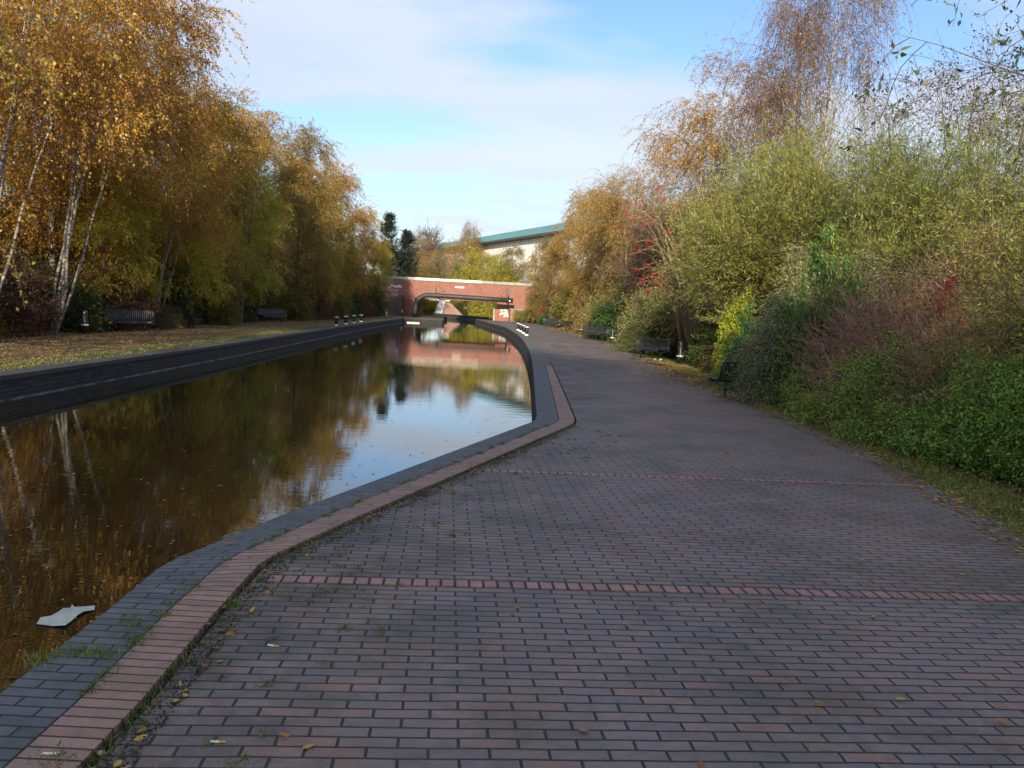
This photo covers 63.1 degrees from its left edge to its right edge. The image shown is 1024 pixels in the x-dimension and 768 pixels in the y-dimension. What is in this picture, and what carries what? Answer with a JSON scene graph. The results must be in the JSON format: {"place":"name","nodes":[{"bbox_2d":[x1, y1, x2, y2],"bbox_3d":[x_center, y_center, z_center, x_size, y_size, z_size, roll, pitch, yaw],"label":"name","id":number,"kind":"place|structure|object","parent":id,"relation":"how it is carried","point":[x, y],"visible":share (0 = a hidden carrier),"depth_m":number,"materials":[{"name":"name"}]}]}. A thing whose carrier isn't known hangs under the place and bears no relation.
{"place":"outdoors","nodes":[
{"label":"outdoors","id":0,"kind":"place"},
{"bbox_2d":[0,315,440,370],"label":"bank","id":1,"kind":"structure","parent":0,"point":[17,355],"depth_m":25.86,"materials":[{"name":"green plant"}]},
{"bbox_2d":[0,239,66,336],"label":"bush","id":2,"kind":"object","parent":1,"relation":"on","point":[31,316],"visible":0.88,"depth_m":26.18,"materials":[{"name":"brown plant"}]},
{"bbox_2d":[0,0,116,310],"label":"broadleaf tree","id":3,"kind":"object","parent":1,"relation":"on","point":[50,80],"visible":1,"depth_m":15.79,"materials":[{"name":"orange plant"}]},
{"bbox_2d":[8,250,121,332],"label":"bush","id":4,"kind":"object","parent":1,"relation":"on","point":[77,306],"visible":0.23,"depth_m":29.43,"materials":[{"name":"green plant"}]},
{"bbox_2d":[0,0,140,251],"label":"birch tree","id":5,"kind":"object","parent":1,"relation":"on","point":[29,130],"visible":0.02,"depth_m":34.89,"materials":[{"name":"orange plant"}]},
{"bbox_2d":[0,0,199,304],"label":"birch tree","id":6,"kind":"object","parent":1,"relation":"on","point":[51,226],"visible":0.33,"depth_m":30.82,"materials":[{"name":"orange plant"}]},
{"bbox_2d":[32,215,171,330],"bbox_3d":[-16.654,-4.331,32.534,5.380,4.309,5.500,3,5,-4],"label":"bush","id":7,"kind":"object","parent":1,"relation":"on","point":[128,303],"visible":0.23,"depth_m":32.14,"materials":[{"name":"green plant"}]},
{"bbox_2d":[46,160,169,326],"bbox_3d":[-15.343,-5.235,31.500,4.157,6.403,4.679,-1,7,-40],"label":"broadleaf tree","id":8,"kind":"object","parent":1,"relation":"on","point":[101,238],"visible":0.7,"depth_m":31.24,"materials":[{"name":"green plant"}]},
{"bbox_2d":[0,0,216,291],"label":"birch tree","id":9,"kind":"object","parent":1,"relation":"on","point":[99,71],"visible":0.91,"depth_m":23.00,"materials":[{"name":"orange plant"}]},
{"bbox_2d":[0,0,254,332],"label":"birch tree","id":10,"kind":"object","parent":1,"relation":"on","point":[187,27],"visible":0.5,"depth_m":28.19,"materials":[{"name":"orange plant"}]},
{"bbox_2d":[79,149,178,306],"bbox_3d":[-15.940,-6.068,34.401,4.157,7.470,4.679,0,6,-32],"label":"broadleaf tree","id":11,"kind":"object","parent":1,"relation":"on","point":[154,287],"visible":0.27,"depth_m":34.37,"materials":[{"name":"green plant"}]},
{"bbox_2d":[103,309,154,331],"bbox_3d":[-14.489,-2.404,31.626,1.855,0.832,0.739,-1,7,-38],"label":"bench","id":12,"kind":"object","parent":1,"relation":"on","point":[130,321],"visible":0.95,"depth_m":31.75,"materials":[{"name":"black paint"}]},
{"bbox_2d":[31,0,246,292],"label":"birch tree","id":13,"kind":"object","parent":1,"relation":"on","point":[185,256],"visible":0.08,"depth_m":37.39,"materials":[{"name":"orange plant"}]},
{"bbox_2d":[85,238,202,324],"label":"bush","id":14,"kind":"object","parent":1,"relation":"on","point":[177,300],"visible":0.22,"depth_m":39.43,"materials":[{"name":"green plant"}]},
{"bbox_2d":[141,299,186,328],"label":"bush","id":15,"kind":"object","parent":1,"relation":"on","point":[168,316],"visible":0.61,"depth_m":35.41,"materials":[{"name":"green plant"}]},
{"bbox_2d":[0,317,366,365],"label":"fallen leaves","id":16,"kind":"object","parent":1,"relation":"on","point":[111,343],"visible":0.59,"depth_m":27.32,"materials":[{"name":"brown plant"}]},
{"bbox_2d":[116,71,254,314],"bbox_3d":[-14.722,-7.992,36.057,6.789,11.138,5.743,3,5,-6],"label":"birch tree","id":17,"kind":"object","parent":1,"relation":"on","point":[197,211],"visible":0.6,"depth_m":35.99,"materials":[{"name":"orange plant"}]},
{"bbox_2d":[127,149,244,325],"bbox_3d":[-15.375,-7.069,39.098,4.928,8.660,5.386,5,6,25],"label":"broadleaf tree","id":18,"kind":"object","parent":1,"relation":"on","point":[196,274],"visible":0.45,"depth_m":39.19,"materials":[{"name":"green plant"}]},
{"bbox_2d":[139,66,278,300],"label":"birch tree","id":19,"kind":"object","parent":1,"relation":"on","point":[246,157],"visible":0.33,"depth_m":44.31,"materials":[{"name":"orange plant"}]},
{"bbox_2d":[172,250,248,325],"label":"bush","id":20,"kind":"object","parent":1,"relation":"on","point":[227,312],"visible":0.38,"depth_m":42.62,"materials":[{"name":"green plant"}]},
{"bbox_2d":[211,256,286,320],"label":"bush","id":21,"kind":"object","parent":1,"relation":"on","point":[270,303],"visible":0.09,"depth_m":53.45,"materials":[{"name":"green plant"}]},
{"bbox_2d":[191,91,306,304],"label":"birch tree","id":22,"kind":"object","parent":1,"relation":"on","point":[269,255],"visible":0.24,"depth_m":51.68,"materials":[{"name":"orange plant"}]},
{"bbox_2d":[202,159,300,322],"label":"broadleaf tree","id":23,"kind":"object","parent":1,"relation":"on","point":[251,241],"visible":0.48,"depth_m":46.74,"materials":[{"name":"plant"}]},
{"bbox_2d":[256,257,324,321],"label":"bush","id":24,"kind":"object","parent":1,"relation":"on","point":[296,307],"visible":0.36,"depth_m":56.88,"materials":[{"name":"green plant"}]},
{"bbox_2d":[246,116,357,308],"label":"broadleaf tree","id":25,"kind":"object","parent":1,"relation":"on","point":[287,173],"visible":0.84,"depth_m":58.29,"materials":[{"name":"orange plant"}]},
{"bbox_2d":[270,261,340,319],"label":"bush","id":26,"kind":"object","parent":1,"relation":"on","point":[322,312],"visible":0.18,"depth_m":62.23,"materials":[{"name":"green plant"}]},
{"bbox_2d":[274,147,357,267],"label":"birch tree","id":27,"kind":"object","parent":1,"relation":"on","point":[339,234],"visible":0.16,"depth_m":66.77,"materials":[{"name":"orange plant"}]},
{"bbox_2d":[283,193,350,318],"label":"birch tree","id":28,"kind":"object","parent":1,"relation":"on","point":[333,282],"visible":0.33,"depth_m":62.79,"materials":[{"name":"orange plant"}]},
{"bbox_2d":[302,258,359,319],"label":"bush","id":29,"kind":"object","parent":1,"relation":"on","point":[338,307],"visible":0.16,"depth_m":67.78,"materials":[{"name":"green plant"}]},
{"bbox_2d":[303,155,385,294],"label":"birch tree","id":30,"kind":"object","parent":1,"relation":"on","point":[350,184],"visible":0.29,"depth_m":75.88,"materials":[{"name":"orange plant"}]},
{"bbox_2d":[321,217,368,299],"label":"broadleaf tree","id":31,"kind":"object","parent":1,"relation":"on","point":[355,254],"visible":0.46,"depth_m":71.25,"materials":[{"name":"green plant"}]},
{"bbox_2d":[342,207,389,296],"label":"birch tree","id":32,"kind":"object","parent":1,"relation":"on","point":[373,238],"visible":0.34,"depth_m":86.82,"materials":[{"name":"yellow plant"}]},
{"bbox_2d":[345,259,393,315],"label":"bush","id":33,"kind":"object","parent":1,"relation":"on","point":[379,306],"visible":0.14,"depth_m":88.08,"materials":[{"name":"green plant"}]},
{"bbox_2d":[359,238,395,306],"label":"broadleaf tree","id":34,"kind":"object","parent":1,"relation":"on","point":[383,264],"visible":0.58,"depth_m":88.94,"materials":[{"name":"green plant"}]},
{"bbox_2d":[375,210,406,276],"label":"pine tree","id":35,"kind":"object","parent":1,"relation":"on","point":[390,226],"visible":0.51,"depth_m":110.33,"materials":[{"name":"green plant"}]},
{"bbox_2d":[395,228,421,276],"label":"pine tree","id":36,"kind":"object","parent":1,"relation":"on","point":[406,240],"visible":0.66,"depth_m":113.00,"materials":[{"name":"green plant"}]},
{"bbox_2d":[391,229,441,277],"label":"birch tree","id":37,"kind":"object","parent":1,"relation":"on","point":[430,258],"visible":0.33,"depth_m":117.43,"materials":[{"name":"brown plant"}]},
{"bbox_2d":[412,284,512,316],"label":"black pipe","id":38,"kind":"object","parent":1,"relation":"on","point":[435,295],"visible":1,"depth_m":98.78,"materials":[{"name":"metal"}]},
{"bbox_2d":[0,318,533,692],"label":"canal water","id":39,"kind":"structure","parent":0,"point":[63,516],"depth_m":11.61,"materials":[{"name":"black liquid"}]},
{"bbox_2d":[37,605,94,625],"bbox_3d":[-2.832,1.466,5.289,0.240,0.012,0.340,3,5,0],"label":"paper sheet","id":40,"kind":"object","parent":39,"relation":"on","point":[64,616],"visible":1,"depth_m":5.26,"materials":[{"name":"white paper"}]},
{"bbox_2d":[0,0,1023,271],"label":"sky","id":41,"kind":"structure","parent":0,"point":[446,111],"materials":[{"name":"blue"}]},
{"bbox_2d":[95,319,1023,767],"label":"path","id":42,"kind":"structure","parent":0,"point":[455,677],"depth_m":4.46,"materials":[{"name":"brick"}]},
{"bbox_2d":[79,434,561,767],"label":"soil crumbs","id":43,"kind":"object","parent":42,"relation":"on","point":[159,715],"visible":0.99,"depth_m":3.88,"materials":[{"name":"brown soil"}]},
{"bbox_2d":[69,425,579,767],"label":"grass tufts","id":44,"kind":"object","parent":42,"relation":"on","point":[169,675],"visible":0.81,"depth_m":4.02,"materials":[{"name":"green plant"}]},
{"bbox_2d":[90,433,567,767],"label":"fallen leaves","id":45,"kind":"object","parent":42,"relation":"on","point":[119,762],"visible":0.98,"depth_m":4.02,"materials":[{"name":"plant"}]},
{"bbox_2d":[155,430,622,767],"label":"grass tufts","id":46,"kind":"object","parent":42,"relation":"on","point":[344,589],"visible":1,"depth_m":4.71,"materials":[{"name":"green plant"}]},
{"bbox_2d":[266,575,1023,600],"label":"path marking","id":47,"kind":"object","parent":42,"relation":"on","point":[616,587],"visible":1,"depth_m":5.05,"materials":[{"name":"red brick"}]},
{"bbox_2d":[632,337,671,358],"bbox_3d":[5.268,-1.342,31.647,0.688,0.774,1.726,-1,7,-38],"label":"bench","id":48,"kind":"object","parent":42,"relation":"on","point":[664,347],"visible":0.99,"depth_m":31.74,"materials":[{"name":"black paint"}]},
{"bbox_2d":[634,357,737,397],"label":"fallen leaves","id":49,"kind":"object","parent":42,"relation":"on","point":[667,369],"visible":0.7,"depth_m":24.24,"materials":[{"name":"brown plant"}]},
{"bbox_2d":[483,469,939,487],"bbox_3d":[2.116,0.980,8.640,4.840,0.004,0.112,3,5,-5],"label":"path marking","id":50,"kind":"object","parent":42,"relation":"on","point":[688,477],"visible":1,"depth_m":8.62,"materials":[{"name":"red brick"}]},
{"bbox_2d":[650,361,1023,556],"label":"fallen leaves","id":51,"kind":"object","parent":42,"relation":"on","point":[936,496],"visible":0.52,"depth_m":9.19,"materials":[{"name":"brown plant"}]},
{"bbox_2d":[477,318,1023,539],"bbox_3d":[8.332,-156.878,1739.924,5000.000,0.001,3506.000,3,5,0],"label":"bank","id":52,"kind":"structure","parent":0,"point":[605,341],"depth_m":9.55,"materials":[{"name":"green plant"}]},
{"bbox_2d":[403,221,449,272],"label":"bare tree","id":53,"kind":"object","parent":52,"relation":"on","point":[433,246],"visible":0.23,"depth_m":168.76,"materials":[{"name":"brown plant"}]},
{"bbox_2d":[366,275,558,320],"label":"brick bridge","id":54,"kind":"structure","parent":52,"relation":"on","point":[413,288],"depth_m":101.41,"materials":[{"name":"brick"}]},
{"bbox_2d":[442,222,488,278],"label":"birch tree","id":55,"kind":"object","parent":52,"relation":"on","point":[454,251],"visible":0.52,"depth_m":149.14,"materials":[{"name":"orange plant"}]},
{"bbox_2d":[450,242,494,307],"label":"bush","id":56,"kind":"object","parent":52,"relation":"on","point":[466,273],"visible":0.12,"depth_m":137.01,"materials":[{"name":"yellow plant"}]},
{"bbox_2d":[463,242,523,317],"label":"bush","id":57,"kind":"object","parent":52,"relation":"on","point":[486,308],"visible":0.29,"depth_m":125.41,"materials":[{"name":"yellow plant"}]},
{"bbox_2d":[520,266,557,323],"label":"bush","id":58,"kind":"object","parent":52,"relation":"on","point":[535,297],"visible":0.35,"depth_m":94.89,"materials":[{"name":"plant"}]},
{"bbox_2d":[522,234,566,301],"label":"broadleaf tree","id":59,"kind":"object","parent":52,"relation":"on","point":[543,245],"visible":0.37,"depth_m":96.33,"materials":[{"name":"yellow plant"}]},
{"bbox_2d":[541,238,579,296],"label":"broadleaf tree","id":60,"kind":"object","parent":52,"relation":"on","point":[554,256],"visible":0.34,"depth_m":90.16,"materials":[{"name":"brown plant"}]},
{"bbox_2d":[545,273,602,325],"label":"bush","id":61,"kind":"object","parent":52,"relation":"on","point":[556,311],"visible":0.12,"depth_m":82.98,"materials":[{"name":"green plant"}]},
{"bbox_2d":[546,181,616,293],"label":"birch tree","id":62,"kind":"object","parent":52,"relation":"on","point":[557,240],"visible":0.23,"depth_m":84.68,"materials":[{"name":"orange plant"}]},
{"bbox_2d":[562,279,611,331],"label":"bush","id":63,"kind":"object","parent":52,"relation":"on","point":[573,313],"visible":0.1,"depth_m":70.13,"materials":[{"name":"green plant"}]},
{"bbox_2d":[560,187,630,306],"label":"birch tree","id":64,"kind":"object","parent":52,"relation":"on","point":[586,275],"visible":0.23,"depth_m":73.94,"materials":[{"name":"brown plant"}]},
{"bbox_2d":[557,163,656,292],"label":"birch tree","id":65,"kind":"object","parent":52,"relation":"on","point":[592,247],"visible":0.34,"depth_m":64.73,"materials":[{"name":"orange plant"}]},
{"bbox_2d":[581,280,633,340],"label":"bush","id":66,"kind":"object","parent":52,"relation":"on","point":[609,319],"visible":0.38,"depth_m":51.34,"materials":[{"name":"green plant"}]},
{"bbox_2d":[568,263,647,337],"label":"bush","id":67,"kind":"object","parent":52,"relation":"on","point":[585,317],"visible":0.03,"depth_m":53.26,"materials":[{"name":"green plant"}]},
{"bbox_2d":[609,315,659,352],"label":"bush","id":68,"kind":"object","parent":52,"relation":"on","point":[633,334],"visible":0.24,"depth_m":36.40,"materials":[{"name":"green plant"}]},
{"bbox_2d":[570,133,708,282],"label":"birch tree","id":69,"kind":"object","parent":52,"relation":"on","point":[612,201],"visible":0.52,"depth_m":56.17,"materials":[{"name":"orange plant"}]},
{"bbox_2d":[600,196,682,311],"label":"bare tree","id":70,"kind":"object","parent":52,"relation":"on","point":[642,258],"visible":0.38,"depth_m":49.27,"materials":[{"name":"plant"}]},
{"bbox_2d":[614,260,706,344],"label":"bush","id":71,"kind":"object","parent":52,"relation":"on","point":[655,293],"visible":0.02,"depth_m":41.22,"materials":[{"name":"green plant"}]},
{"bbox_2d":[606,258,719,347],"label":"bush","id":72,"kind":"object","parent":52,"relation":"on","point":[644,310],"visible":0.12,"depth_m":37.74,"materials":[{"name":"green plant"}]},
{"bbox_2d":[642,295,716,357],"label":"bush","id":73,"kind":"object","parent":52,"relation":"on","point":[652,333],"visible":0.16,"depth_m":33.96,"materials":[{"name":"green plant"}]},
{"bbox_2d":[635,186,741,287],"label":"birch tree","id":74,"kind":"object","parent":52,"relation":"on","point":[660,241],"visible":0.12,"depth_m":41.82,"materials":[{"name":"plant"}]},
{"bbox_2d":[617,175,770,360],"bbox_3d":[6.744,-4.202,32.634,9.067,6.509,5.352,0,6,-29],"label":"berry shrub","id":75,"kind":"object","parent":52,"relation":"on","point":[685,324],"visible":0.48,"depth_m":31.05,"materials":[{"name":"red plant"}]},
{"bbox_2d":[678,301,760,369],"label":"bush","id":76,"kind":"object","parent":52,"relation":"on","point":[711,339],"visible":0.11,"depth_m":27.51,"materials":[{"name":"green plant"}]},
{"bbox_2d":[713,301,758,385],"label":"bush","id":77,"kind":"object","parent":52,"relation":"on","point":[745,326],"visible":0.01,"depth_m":20.35,"materials":[{"name":"green plant"}]},
{"bbox_2d":[708,281,766,376],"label":"bush","id":78,"kind":"object","parent":52,"relation":"on","point":[729,327],"visible":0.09,"depth_m":23.07,"materials":[{"name":"yellow plant"}]},
{"bbox_2d":[621,22,857,306],"bbox_3d":[9.474,-7.844,35.262,9.802,13.544,9.415,2,5,-7],"label":"birch tree","id":79,"kind":"object","parent":52,"relation":"on","point":[712,148],"visible":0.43,"depth_m":34.48,"materials":[{"name":"orange plant"}]},
{"bbox_2d":[707,238,908,407],"bbox_3d":[6.108,-1.219,16.472,3.394,3.449,3.658,2,5,-16],"label":"bush","id":80,"kind":"object","parent":52,"relation":"on","point":[750,377],"visible":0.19,"depth_m":16.40,"materials":[{"name":"green plant"}]},
{"bbox_2d":[727,232,896,389],"bbox_3d":[7.162,-1.586,18.911,4.355,3.849,4.040,-1,7,-40],"label":"bush","id":81,"kind":"object","parent":52,"relation":"on","point":[801,268],"visible":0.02,"depth_m":19.46,"materials":[{"name":"green plant"}]},
{"bbox_2d":[771,336,856,414],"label":"bush","id":82,"kind":"object","parent":52,"relation":"on","point":[797,391],"visible":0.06,"depth_m":15.32,"materials":[{"name":"green plant"}]},
{"bbox_2d":[762,210,870,409],"bbox_3d":[5.987,-1.416,16.043,2.244,3.915,2.078,2,5,-11],"label":"bush","id":83,"kind":"object","parent":52,"relation":"on","point":[819,262],"visible":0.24,"depth_m":15.86,"materials":[{"name":"green plant"}]},
{"bbox_2d":[720,0,918,213],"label":"birch tree","id":84,"kind":"object","parent":52,"relation":"on","point":[795,36],"visible":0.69,"depth_m":30.19,"materials":[{"name":"orange plant"}]},
{"bbox_2d":[782,316,938,433],"bbox_3d":[6.432,-0.129,13.388,3.626,1.883,3.594,3,5,-3],"label":"bush","id":85,"kind":"object","parent":52,"relation":"on","point":[807,412],"visible":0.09,"depth_m":13.53,"materials":[{"name":"green plant"}]},
{"bbox_2d":[760,188,1021,431],"bbox_3d":[7.049,-1.160,13.608,5.604,3.949,5.375,4,5,7],"label":"dogwood shrub","id":86,"kind":"object","parent":52,"relation":"on","point":[859,331],"visible":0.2,"depth_m":13.66,"materials":[{"name":"brown plant"}]},
{"bbox_2d":[789,163,1023,322],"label":"willow shrub","id":87,"kind":"object","parent":52,"relation":"on","point":[923,225],"visible":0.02,"depth_m":17.55,"materials":[{"name":"green plant"}]},
{"bbox_2d":[791,155,1023,390],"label":"willow shrub","id":88,"kind":"object","parent":52,"relation":"on","point":[985,241],"visible":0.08,"depth_m":13.84,"materials":[{"name":"green plant"}]},
{"bbox_2d":[818,313,1023,455],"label":"bush","id":89,"kind":"object","parent":52,"relation":"on","point":[863,427],"visible":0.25,"depth_m":12.01,"materials":[{"name":"green plant"}]},
{"bbox_2d":[828,11,1023,201],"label":"alder tree","id":90,"kind":"object","parent":52,"relation":"on","point":[950,101],"visible":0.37,"depth_m":26.29,"materials":[{"name":"green plant"}]},
{"bbox_2d":[832,12,1023,222],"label":"alder tree","id":91,"kind":"object","parent":52,"relation":"on","point":[971,103],"visible":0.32,"depth_m":21.33,"materials":[{"name":"green plant"}]},
{"bbox_2d":[838,252,1023,447],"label":"dogwood shrub","id":92,"kind":"object","parent":52,"relation":"on","point":[927,359],"visible":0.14,"depth_m":11.55,"materials":[{"name":"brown plant"}]},
{"bbox_2d":[838,0,1023,188],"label":"broadleaf tree","id":93,"kind":"object","parent":52,"relation":"on","point":[1003,94],"visible":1,"depth_m":11.79,"materials":[{"name":"green plant"}]},
{"bbox_2d":[841,202,1023,452],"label":"willow shrub","id":94,"kind":"object","parent":52,"relation":"on","point":[1009,315],"visible":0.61,"depth_m":10.90,"materials":[{"name":"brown plant"}]},
{"bbox_2d":[874,336,1023,488],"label":"bush","id":95,"kind":"object","parent":52,"relation":"on","point":[960,439],"visible":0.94,"depth_m":9.84,"materials":[{"name":"green plant"}]},
{"bbox_2d":[979,407,1023,490],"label":"bush","id":96,"kind":"object","parent":52,"relation":"on","point":[1016,461],"visible":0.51,"depth_m":9.24,"materials":[{"name":"green plant"}]},
{"bbox_2d":[628,94,976,322],"bbox_3d":[8.465,-5.101,23.986,10.182,7.021,10.312,1,6,-23],"label":"willow shrub","id":97,"kind":"object","parent":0,"point":[745,241],"visible":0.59,"depth_m":22.93,"materials":[{"name":"green plant"}]},
{"bbox_2d":[757,88,1023,322],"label":"willow shrub","id":98,"kind":"object","parent":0,"point":[910,178],"visible":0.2,"depth_m":17.98,"materials":[{"name":"green plant"}]},
{"label":"far land","id":99,"kind":"structure","parent":0,"visible":0},
{"bbox_2d":[495,243,529,282],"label":"broadleaf tree","id":100,"kind":"object","parent":99,"relation":"on","point":[518,252],"visible":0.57,"depth_m":126.62,"materials":[{"name":"grey plant"}]},
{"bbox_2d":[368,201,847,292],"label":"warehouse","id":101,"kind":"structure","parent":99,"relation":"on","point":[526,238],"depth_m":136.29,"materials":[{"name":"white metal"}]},
{"label":"ground","id":102,"kind":"structure","parent":0,"visible":0},
{"bbox_2d":[0,318,403,401],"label":"canal wall","id":103,"kind":"structure","parent":102,"relation":"on","point":[22,382],"depth_m":20.20,"materials":[{"name":"grey concrete"}]},
{"bbox_2d":[0,318,574,767],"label":"canal wall","id":104,"kind":"structure","parent":102,"relation":"on","point":[46,708],"depth_m":4.22,"materials":[{"name":"black brick"}]},
{"bbox_2d":[10,605,157,767],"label":"grass tufts","id":105,"kind":"object","parent":104,"relation":"on","point":[90,651],"visible":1,"depth_m":3.67,"materials":[{"name":"green plant"}]},
{"bbox_2d":[73,422,553,695],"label":"grass tufts","id":106,"kind":"object","parent":104,"relation":"on","point":[140,637],"visible":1,"depth_m":4.34,"materials":[{"name":"green plant"}]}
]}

